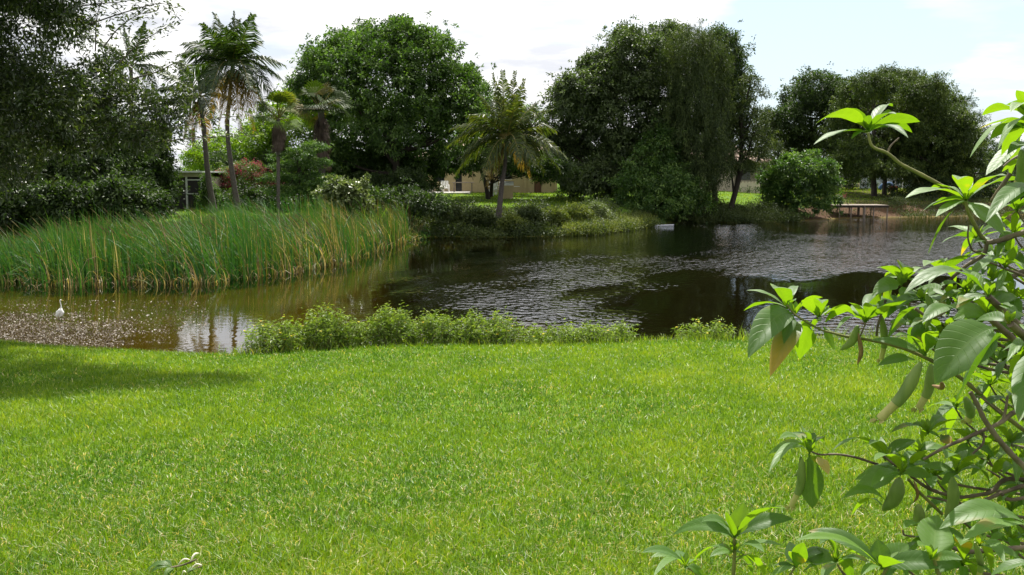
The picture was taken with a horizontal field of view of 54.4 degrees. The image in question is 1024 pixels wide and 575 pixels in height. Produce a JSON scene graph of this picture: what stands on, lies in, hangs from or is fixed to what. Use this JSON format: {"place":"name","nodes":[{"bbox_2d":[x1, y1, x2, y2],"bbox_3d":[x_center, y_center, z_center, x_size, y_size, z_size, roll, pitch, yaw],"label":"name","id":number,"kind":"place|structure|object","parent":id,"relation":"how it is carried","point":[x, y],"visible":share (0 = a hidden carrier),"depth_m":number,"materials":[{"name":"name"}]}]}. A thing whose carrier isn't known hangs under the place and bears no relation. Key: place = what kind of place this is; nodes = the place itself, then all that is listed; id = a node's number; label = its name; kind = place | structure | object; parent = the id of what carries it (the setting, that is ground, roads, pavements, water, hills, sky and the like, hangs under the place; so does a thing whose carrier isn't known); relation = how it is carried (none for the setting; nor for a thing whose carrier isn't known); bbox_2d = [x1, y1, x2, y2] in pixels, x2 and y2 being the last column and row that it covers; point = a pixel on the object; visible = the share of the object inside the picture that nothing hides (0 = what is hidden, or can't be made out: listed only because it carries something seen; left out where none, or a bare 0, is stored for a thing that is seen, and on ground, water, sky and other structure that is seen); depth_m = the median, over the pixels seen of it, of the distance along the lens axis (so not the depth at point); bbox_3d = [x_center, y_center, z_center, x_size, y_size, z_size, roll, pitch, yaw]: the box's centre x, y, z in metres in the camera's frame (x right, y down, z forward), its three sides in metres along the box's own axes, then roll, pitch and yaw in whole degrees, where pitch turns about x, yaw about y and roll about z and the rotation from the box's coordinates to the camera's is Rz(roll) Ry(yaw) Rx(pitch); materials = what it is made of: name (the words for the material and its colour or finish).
{"place":"outdoors","nodes":[
{"label":"outdoors","id":0,"kind":"place"},
{"bbox_2d":[178,128,196,170],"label":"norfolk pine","id":1,"kind":"object","parent":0,"point":[188,141],"visible":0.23,"depth_m":103.81,"materials":[{"name":"green plant"}]},
{"bbox_2d":[0,331,1000,355],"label":"edge grass","id":2,"kind":"structure","parent":0,"point":[630,340],"depth_m":15.06,"materials":[{"name":"green plant"}]},
{"bbox_2d":[0,214,1023,354],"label":"lake water","id":3,"kind":"structure","parent":0,"point":[657,281],"depth_m":27.05,"materials":[{"name":"brown liquid"}]},
{"bbox_2d":[56,299,63,316],"bbox_3d":[-9.377,0.495,20.652,0.176,0.501,0.103,-2,7,-19],"label":"egret","id":4,"kind":"object","parent":3,"relation":"in","point":[59,312],"visible":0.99,"depth_m":20.63,"materials":[{"name":"white"}]},
{"bbox_2d":[0,299,210,348],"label":"floating weed","id":5,"kind":"object","parent":3,"relation":"on","point":[67,328],"visible":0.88,"depth_m":19.37,"materials":[{"name":"grey plant"}]},
{"bbox_2d":[0,183,1023,574],"bbox_3d":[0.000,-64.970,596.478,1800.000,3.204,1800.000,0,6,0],"label":"ground","id":6,"kind":"structure","parent":0,"point":[820,215],"depth_m":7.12,"materials":[{"name":"green plant"}]},
{"bbox_2d":[0,88,86,222],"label":"shade tree","id":7,"kind":"object","parent":6,"relation":"on","point":[52,170],"visible":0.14,"depth_m":38.92,"materials":[{"name":"green plant"}]},
{"bbox_2d":[0,169,178,237],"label":"hedge","id":8,"kind":"object","parent":6,"relation":"on","point":[76,197],"visible":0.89,"depth_m":37.36,"materials":[{"name":"green plant"}]},
{"bbox_2d":[28,72,169,218],"bbox_3d":[-18.159,-5.882,42.058,7.215,6.661,7.694,0,6,0],"label":"shade tree","id":9,"kind":"object","parent":6,"relation":"on","point":[132,168],"visible":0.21,"depth_m":40.93,"materials":[{"name":"green plant"}]},
{"bbox_2d":[42,150,191,212],"bbox_3d":[-21.679,-4.752,46.774,12.820,4.800,4.328,0,6,0],"label":"hedge","id":10,"kind":"object","parent":6,"relation":"on","point":[179,184],"depth_m":47.69,"materials":[{"name":"green plant"}]},
{"bbox_2d":[87,20,172,109],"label":"coconut palm","id":11,"kind":"object","parent":6,"relation":"on","point":[140,32],"visible":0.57,"depth_m":48.99,"materials":[{"name":"green plant"}]},
{"bbox_2d":[0,0,264,204],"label":"oak tree","id":12,"kind":"object","parent":6,"relation":"on","point":[19,76],"visible":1,"depth_m":16.29,"materials":[{"name":"green plant"}]},
{"bbox_2d":[134,117,188,215],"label":"columnar tree","id":13,"kind":"object","parent":6,"relation":"on","point":[166,179],"visible":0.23,"depth_m":45.05,"materials":[{"name":"green plant"}]},
{"bbox_2d":[148,553,201,574],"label":"leafy plant","id":14,"kind":"object","parent":6,"relation":"on","point":[161,564],"visible":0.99,"depth_m":4.13,"materials":[{"name":"green plant"}]},
{"bbox_2d":[155,57,233,212],"bbox_3d":[-15.143,-7.338,47.527,3.636,7.599,2.320,0,6,0],"label":"coconut palm","id":15,"kind":"object","parent":6,"relation":"on","point":[202,103],"visible":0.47,"depth_m":47.35,"materials":[{"name":"green plant"}]},
{"bbox_2d":[168,171,225,208],"bbox_3d":[-17.121,-5.049,51.736,3.557,1.991,4.650,0,6,0],"label":"screened porch","id":16,"kind":"object","parent":6,"relation":"on","point":[191,179],"visible":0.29,"depth_m":49.79,"materials":[{"name":"metal"}]},
{"bbox_2d":[0,200,417,268],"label":"cattail heads","id":17,"kind":"object","parent":6,"relation":"on","point":[203,225],"visible":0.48,"depth_m":32.34,"materials":[{"name":"plant"}]},
{"bbox_2d":[193,169,225,210],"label":"porch shrub","id":18,"kind":"object","parent":6,"relation":"on","point":[203,199],"visible":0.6,"depth_m":48.54,"materials":[{"name":"green plant"}]},
{"bbox_2d":[0,190,422,288],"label":"cattails","id":19,"kind":"object","parent":6,"relation":"on","point":[59,258],"visible":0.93,"depth_m":29.79,"materials":[{"name":"green plant"}]},
{"bbox_2d":[175,125,255,170],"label":"garden tree","id":20,"kind":"object","parent":6,"relation":"on","point":[197,155],"visible":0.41,"depth_m":63.71,"materials":[{"name":"green plant"}]},
{"bbox_2d":[174,11,287,212],"bbox_3d":[-12.476,-7.683,44.144,5.444,9.256,4.078,4,8,33],"label":"coconut palm","id":21,"kind":"object","parent":6,"relation":"on","point":[232,48],"visible":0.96,"depth_m":43.73,"materials":[{"name":"green plant"}]},
{"bbox_2d":[193,178,306,212],"bbox_3d":[-12.978,-4.394,50.003,5.886,2.254,3.284,1,7,9],"label":"hedge","id":22,"kind":"object","parent":6,"relation":"on","point":[251,193],"visible":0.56,"depth_m":49.19,"materials":[{"name":"green plant"}]},
{"bbox_2d":[210,157,291,192],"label":"bougainvillea","id":23,"kind":"object","parent":6,"relation":"on","point":[249,176],"visible":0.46,"depth_m":52.84,"materials":[{"name":"red plant"}]},
{"bbox_2d":[236,317,286,353],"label":"waterside bush","id":24,"kind":"object","parent":6,"relation":"on","point":[265,335],"visible":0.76,"depth_m":14.55,"materials":[{"name":"green plant"}]},
{"bbox_2d":[230,83,318,162],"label":"garden tree","id":25,"kind":"object","parent":6,"relation":"on","point":[259,140],"visible":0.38,"depth_m":59.24,"materials":[{"name":"green plant"}]},
{"bbox_2d":[252,89,306,217],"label":"fan palm","id":26,"kind":"object","parent":6,"relation":"on","point":[279,137],"visible":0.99,"depth_m":43.83,"materials":[{"name":"green plant"}]},
{"bbox_2d":[261,314,314,352],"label":"waterside bush","id":27,"kind":"object","parent":6,"relation":"on","point":[287,333],"visible":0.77,"depth_m":14.61,"materials":[{"name":"green plant"}]},
{"bbox_2d":[255,139,370,214],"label":"feathery garden tree","id":28,"kind":"object","parent":6,"relation":"on","point":[303,180],"visible":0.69,"depth_m":45.20,"materials":[{"name":"green plant"}]},
{"bbox_2d":[286,79,353,208],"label":"fan palm","id":29,"kind":"object","parent":6,"relation":"on","point":[320,133],"visible":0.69,"depth_m":48.29,"materials":[{"name":"green plant"}]},
{"bbox_2d":[203,146,446,194],"bbox_3d":[-11.358,-6.478,59.471,14.935,4.320,4.601,0,6,0],"label":"hedge","id":30,"kind":"object","parent":6,"relation":"on","point":[218,159],"visible":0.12,"depth_m":59.02,"materials":[{"name":"green plant"}]},
{"bbox_2d":[291,302,369,349],"bbox_3d":[-2.728,0.655,14.842,1.247,0.905,0.832,1,7,12],"label":"waterside bush","id":31,"kind":"object","parent":6,"relation":"on","point":[327,331],"visible":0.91,"depth_m":14.77,"materials":[{"name":"green plant"}]},
{"bbox_2d":[308,173,375,211],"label":"seagrape bush","id":32,"kind":"object","parent":6,"relation":"on","point":[347,190],"visible":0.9,"depth_m":42.28,"materials":[{"name":"green plant"}]},
{"bbox_2d":[340,321,381,347],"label":"waterside bush","id":33,"kind":"object","parent":6,"relation":"on","point":[361,334],"visible":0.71,"depth_m":14.88,"materials":[{"name":"green plant"}]},
{"bbox_2d":[358,172,370,209],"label":"slender shrub","id":34,"kind":"object","parent":6,"relation":"on","point":[365,181],"visible":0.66,"depth_m":43.10,"materials":[{"name":"green plant"}]},
{"bbox_2d":[293,175,456,220],"bbox_3d":[-6.611,-4.248,48.222,8.079,2.377,3.901,0,6,0],"label":"hedge","id":35,"kind":"object","parent":6,"relation":"on","point":[425,200],"visible":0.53,"depth_m":47.69,"materials":[{"name":"green plant"}]},
{"bbox_2d":[274,11,496,191],"bbox_3d":[-7.148,-9.982,57.933,12.686,11.633,12.343,0,6,0],"label":"broadleaf tree","id":36,"kind":"object","parent":6,"relation":"on","point":[349,61],"visible":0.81,"depth_m":55.40,"materials":[{"name":"green plant"}]},
{"bbox_2d":[361,300,426,345],"bbox_3d":[-1.778,0.631,15.106,1.068,0.878,0.895,0,6,0],"label":"waterside bush","id":37,"kind":"object","parent":6,"relation":"on","point":[387,331],"visible":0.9,"depth_m":14.99,"materials":[{"name":"green plant"}]},
{"bbox_2d":[349,163,438,206],"bbox_3d":[-6.673,-5.548,55.635,5.132,2.802,3.616,0,6,0],"label":"dark bush","id":38,"kind":"object","parent":6,"relation":"on","point":[417,176],"visible":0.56,"depth_m":54.82,"materials":[{"name":"green plant"}]},
{"bbox_2d":[403,217,433,240],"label":"bush","id":39,"kind":"object","parent":6,"relation":"on","point":[417,234],"visible":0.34,"depth_m":46.45,"materials":[{"name":"green plant"}]},
{"bbox_2d":[401,307,466,344],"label":"waterside bush","id":40,"kind":"object","parent":6,"relation":"on","point":[433,332],"visible":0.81,"depth_m":15.09,"materials":[{"name":"green plant"}]},
{"bbox_2d":[428,201,464,226],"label":"bank bush","id":41,"kind":"object","parent":6,"relation":"on","point":[458,212],"visible":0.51,"depth_m":48.92,"materials":[{"name":"green plant"}]},
{"bbox_2d":[430,191,470,193],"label":"patio","id":42,"kind":"structure","parent":6,"relation":"on","point":[456,192],"depth_m":72.29,"materials":[{"name":"concrete"}]},
{"bbox_2d":[441,181,449,191],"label":"garden chair","id":43,"kind":"object","parent":42,"relation":"on","point":[446,185],"visible":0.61,"depth_m":75.44,"materials":[{"name":"white paint"}]},
{"bbox_2d":[452,182,473,191],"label":"patio table","id":44,"kind":"object","parent":42,"relation":"on","point":[462,182],"visible":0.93,"depth_m":73.78,"materials":[{"name":"brown wood"}]},
{"bbox_2d":[440,306,504,344],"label":"waterside bush","id":45,"kind":"object","parent":6,"relation":"on","point":[475,333],"visible":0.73,"depth_m":15.18,"materials":[{"name":"green plant"}]},
{"bbox_2d":[458,203,501,227],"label":"bank bush","id":46,"kind":"object","parent":6,"relation":"on","point":[477,216],"visible":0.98,"depth_m":48.19,"materials":[{"name":"green plant"}]},
{"bbox_2d":[422,144,559,192],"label":"house","id":47,"kind":"structure","parent":6,"relation":"on","point":[526,185],"depth_m":77.60,"materials":[{"name":"beige paint"}]},
{"bbox_2d":[456,173,461,190],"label":"doorway","id":48,"kind":"structure","parent":47,"relation":"in","point":[458,185],"depth_m":77.71,"materials":[{"name":"glass"}]},
{"bbox_2d":[535,179,540,192],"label":"door","id":49,"kind":"structure","parent":47,"relation":"in","point":[537,186],"depth_m":77.71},
{"bbox_2d":[488,182,497,195],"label":"garden chair","id":50,"kind":"object","parent":6,"relation":"on","point":[495,188],"visible":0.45,"depth_m":70.71,"materials":[{"name":"white paint"}]},
{"bbox_2d":[454,76,544,196],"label":"broadleaf tree","id":51,"kind":"object","parent":6,"relation":"on","point":[488,92],"visible":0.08,"depth_m":66.15,"materials":[{"name":"green plant"}]},
{"bbox_2d":[480,307,522,345],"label":"waterside bush","id":52,"kind":"object","parent":6,"relation":"on","point":[496,322],"visible":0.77,"depth_m":15.30,"materials":[{"name":"green plant"}]},
{"bbox_2d":[423,136,581,198],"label":"patio tree","id":53,"kind":"object","parent":6,"relation":"on","point":[553,172],"visible":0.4,"depth_m":59.57,"materials":[{"name":"green plant"}]},
{"bbox_2d":[445,69,567,217],"bbox_3d":[-0.115,-7.072,50.119,5.338,7.673,4.455,-4,8,-34],"label":"coconut palm","id":54,"kind":"object","parent":6,"relation":"on","point":[517,135],"visible":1,"depth_m":49.68,"materials":[{"name":"green plant"}]},
{"bbox_2d":[495,181,519,198],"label":"barbecue grill","id":55,"kind":"object","parent":6,"relation":"on","point":[508,192],"visible":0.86,"depth_m":65.70,"materials":[{"name":"beige paint"}]},
{"bbox_2d":[495,212,529,231],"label":"bank bush","id":56,"kind":"object","parent":6,"relation":"on","point":[510,219],"visible":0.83,"depth_m":47.80,"materials":[{"name":"green plant"}]},
{"bbox_2d":[506,201,551,224],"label":"bank bush","id":57,"kind":"object","parent":6,"relation":"on","point":[535,213],"visible":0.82,"depth_m":48.97,"materials":[{"name":"green plant"}]},
{"bbox_2d":[511,321,551,345],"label":"waterside bush","id":58,"kind":"object","parent":6,"relation":"on","point":[532,331],"visible":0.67,"depth_m":15.39,"materials":[{"name":"green plant"}]},
{"bbox_2d":[415,196,661,237],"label":"bushes","id":59,"kind":"object","parent":6,"relation":"on","point":[457,228],"visible":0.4,"depth_m":48.97,"materials":[{"name":"green plant"}]},
{"bbox_2d":[108,187,971,229],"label":"lawn grass","id":60,"kind":"structure","parent":6,"relation":"on","point":[587,197],"depth_m":70.43,"materials":[{"name":"green plant"}]},
{"bbox_2d":[218,323,880,353],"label":"shore weeds","id":61,"kind":"object","parent":6,"relation":"on","point":[622,338],"visible":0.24,"depth_m":15.36,"materials":[{"name":"green plant"}]},
{"bbox_2d":[541,205,575,225],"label":"bank bush","id":62,"kind":"object","parent":6,"relation":"on","point":[557,213],"visible":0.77,"depth_m":49.95,"materials":[{"name":"green plant"}]},
{"bbox_2d":[535,318,589,344],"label":"waterside bush","id":63,"kind":"object","parent":6,"relation":"on","point":[564,334],"visible":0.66,"depth_m":15.43,"materials":[{"name":"green plant"}]},
{"bbox_2d":[560,201,596,221],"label":"bank bush","id":64,"kind":"object","parent":6,"relation":"on","point":[580,209],"visible":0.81,"depth_m":50.91,"materials":[{"name":"green plant"}]},
{"bbox_2d":[566,319,611,344],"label":"waterside bush","id":65,"kind":"object","parent":6,"relation":"on","point":[590,331],"visible":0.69,"depth_m":15.44,"materials":[{"name":"green plant"}]},
{"bbox_2d":[584,200,616,218],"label":"bank bush","id":66,"kind":"object","parent":6,"relation":"on","point":[602,208],"visible":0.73,"depth_m":52.39,"materials":[{"name":"green plant"}]},
{"bbox_2d":[554,210,661,235],"bbox_3d":[5.595,-3.711,54.276,3.460,1.391,14.146,3,7,27],"label":"light bank growth","id":67,"kind":"object","parent":6,"relation":"on","point":[578,224],"visible":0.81,"depth_m":51.33,"materials":[{"name":"green plant"}]},
{"bbox_2d":[535,14,697,203],"bbox_3d":[7.277,-11.201,64.870,11.859,13.132,9.993,0,6,0],"label":"ficus tree","id":68,"kind":"object","parent":6,"relation":"on","point":[610,84],"visible":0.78,"depth_m":62.56,"materials":[{"name":"green plant"}]},
{"bbox_2d":[602,319,639,342],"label":"waterside bush","id":69,"kind":"object","parent":6,"relation":"on","point":[618,330],"visible":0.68,"depth_m":15.55,"materials":[{"name":"green plant"}]},
{"bbox_2d":[553,159,711,198],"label":"hedge","id":70,"kind":"object","parent":6,"relation":"on","point":[562,194],"visible":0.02,"depth_m":69.32,"materials":[{"name":"green plant"}]},
{"bbox_2d":[602,111,718,224],"bbox_3d":[9.014,-7.269,61.079,6.032,7.235,6.770,4,8,32],"label":"lakeside shrub","id":71,"kind":"object","parent":6,"relation":"on","point":[652,191],"visible":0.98,"depth_m":60.68,"materials":[{"name":"green plant"}]},
{"bbox_2d":[671,317,710,339],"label":"waterside bush","id":72,"kind":"object","parent":6,"relation":"on","point":[694,329],"visible":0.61,"depth_m":15.74,"materials":[{"name":"green plant"}]},
{"bbox_2d":[651,17,742,221],"bbox_3d":[11.559,-10.125,62.146,5.879,12.662,6.372,0,6,0],"label":"weeping tree","id":73,"kind":"object","parent":6,"relation":"on","point":[697,59],"visible":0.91,"depth_m":60.90,"materials":[{"name":"green plant"}]},
{"bbox_2d":[700,315,735,339],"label":"waterside bush","id":74,"kind":"object","parent":6,"relation":"on","point":[713,336],"visible":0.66,"depth_m":15.71,"materials":[{"name":"green plant"}]},
{"bbox_2d":[690,19,763,201],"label":"ficus tree","id":75,"kind":"object","parent":6,"relation":"on","point":[740,61],"visible":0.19,"depth_m":65.42,"materials":[{"name":"green plant"}]},
{"bbox_2d":[698,149,771,191],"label":"house","id":76,"kind":"structure","parent":6,"relation":"on","point":[743,178],"depth_m":88.90,"materials":[{"name":"beige paint"}]},
{"bbox_2d":[741,168,749,179],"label":"window","id":77,"kind":"structure","parent":76,"relation":"in","point":[744,177],"depth_m":89.40,"materials":[{"name":"grey glass"}]},
{"bbox_2d":[642,502,830,574],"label":"trumpet shrub","id":78,"kind":"object","parent":6,"relation":"on","point":[740,520],"visible":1,"depth_m":2.01,"materials":[{"name":"green plant"}]},
{"bbox_2d":[666,194,807,222],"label":"bushes","id":79,"kind":"object","parent":6,"relation":"on","point":[771,212],"visible":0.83,"depth_m":63.14,"materials":[{"name":"green plant"}]},
{"bbox_2d":[739,181,759,192],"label":"garden wall","id":80,"kind":"structure","parent":6,"relation":"on","point":[751,184],"depth_m":85.57,"materials":[{"name":"beige paint"}]},
{"bbox_2d":[719,65,790,210],"bbox_3d":[15.382,-9.284,64.246,5.536,9.719,5.108,0,6,0],"label":"sparse tree","id":81,"kind":"object","parent":6,"relation":"on","point":[743,130],"visible":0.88,"depth_m":63.78,"materials":[{"name":"green plant"}]},
{"bbox_2d":[754,148,847,217],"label":"round bush","id":82,"kind":"object","parent":6,"relation":"on","point":[787,177],"visible":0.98,"depth_m":65.78,"materials":[{"name":"green plant"}]},
{"bbox_2d":[751,61,852,173],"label":"lakeside tree","id":83,"kind":"object","parent":6,"relation":"on","point":[808,98],"visible":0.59,"depth_m":88.83,"materials":[{"name":"green plant"}]},
{"bbox_2d":[760,162,879,189],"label":"hedge","id":84,"kind":"object","parent":6,"relation":"on","point":[852,181],"visible":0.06,"depth_m":95.25,"materials":[{"name":"green plant"}]},
{"bbox_2d":[831,204,888,217],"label":"wooden dock","id":85,"kind":"object","parent":6,"relation":"on","point":[863,206],"visible":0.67,"depth_m":68.30,"materials":[{"name":"brown wood"}]},
{"bbox_2d":[745,90,1023,574],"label":"trumpet shrub","id":86,"kind":"object","parent":6,"relation":"on","point":[969,342],"visible":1,"depth_m":2.00,"materials":[{"name":"green plant"}]},
{"bbox_2d":[860,175,911,188],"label":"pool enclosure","id":87,"kind":"object","parent":6,"relation":"on","point":[898,185],"visible":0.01,"depth_m":103.39,"materials":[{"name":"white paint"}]},
{"bbox_2d":[876,130,899,194],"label":"tree","id":88,"kind":"object","parent":6,"relation":"on","point":[884,188],"visible":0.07,"depth_m":85.34,"materials":[{"name":"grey plant"}]},
{"bbox_2d":[878,182,897,189],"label":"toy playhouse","id":89,"kind":"object","parent":6,"relation":"on","point":[880,186],"visible":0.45,"depth_m":95.35,"materials":[{"name":"blue plastic"}]},
{"bbox_2d":[808,61,994,196],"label":"domed tree","id":90,"kind":"object","parent":6,"relation":"on","point":[940,113],"visible":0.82,"depth_m":79.38,"materials":[{"name":"green plant"}]},
{"bbox_2d":[815,191,1023,219],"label":"bank creeper","id":91,"kind":"object","parent":6,"relation":"on","point":[894,200],"visible":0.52,"depth_m":73.76,"materials":[{"name":"green plant"}]},
{"bbox_2d":[890,168,1015,187],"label":"hedge","id":92,"kind":"object","parent":6,"relation":"on","point":[1007,170],"visible":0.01,"depth_m":102.86,"materials":[{"name":"green plant"}]},
{"bbox_2d":[885,174,1023,199],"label":"hedge","id":93,"kind":"object","parent":6,"relation":"on","point":[987,191],"visible":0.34,"depth_m":79.33,"materials":[{"name":"green plant"}]},
{"bbox_2d":[960,88,1023,182],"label":"feathery tree","id":94,"kind":"object","parent":6,"relation":"on","point":[998,170],"visible":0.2,"depth_m":84.17,"materials":[{"name":"green plant"}]},
{"bbox_2d":[0,0,1023,174],"label":"sky","id":95,"kind":"structure","parent":0,"point":[979,42],"materials":[{"name":"white"}]}
]}

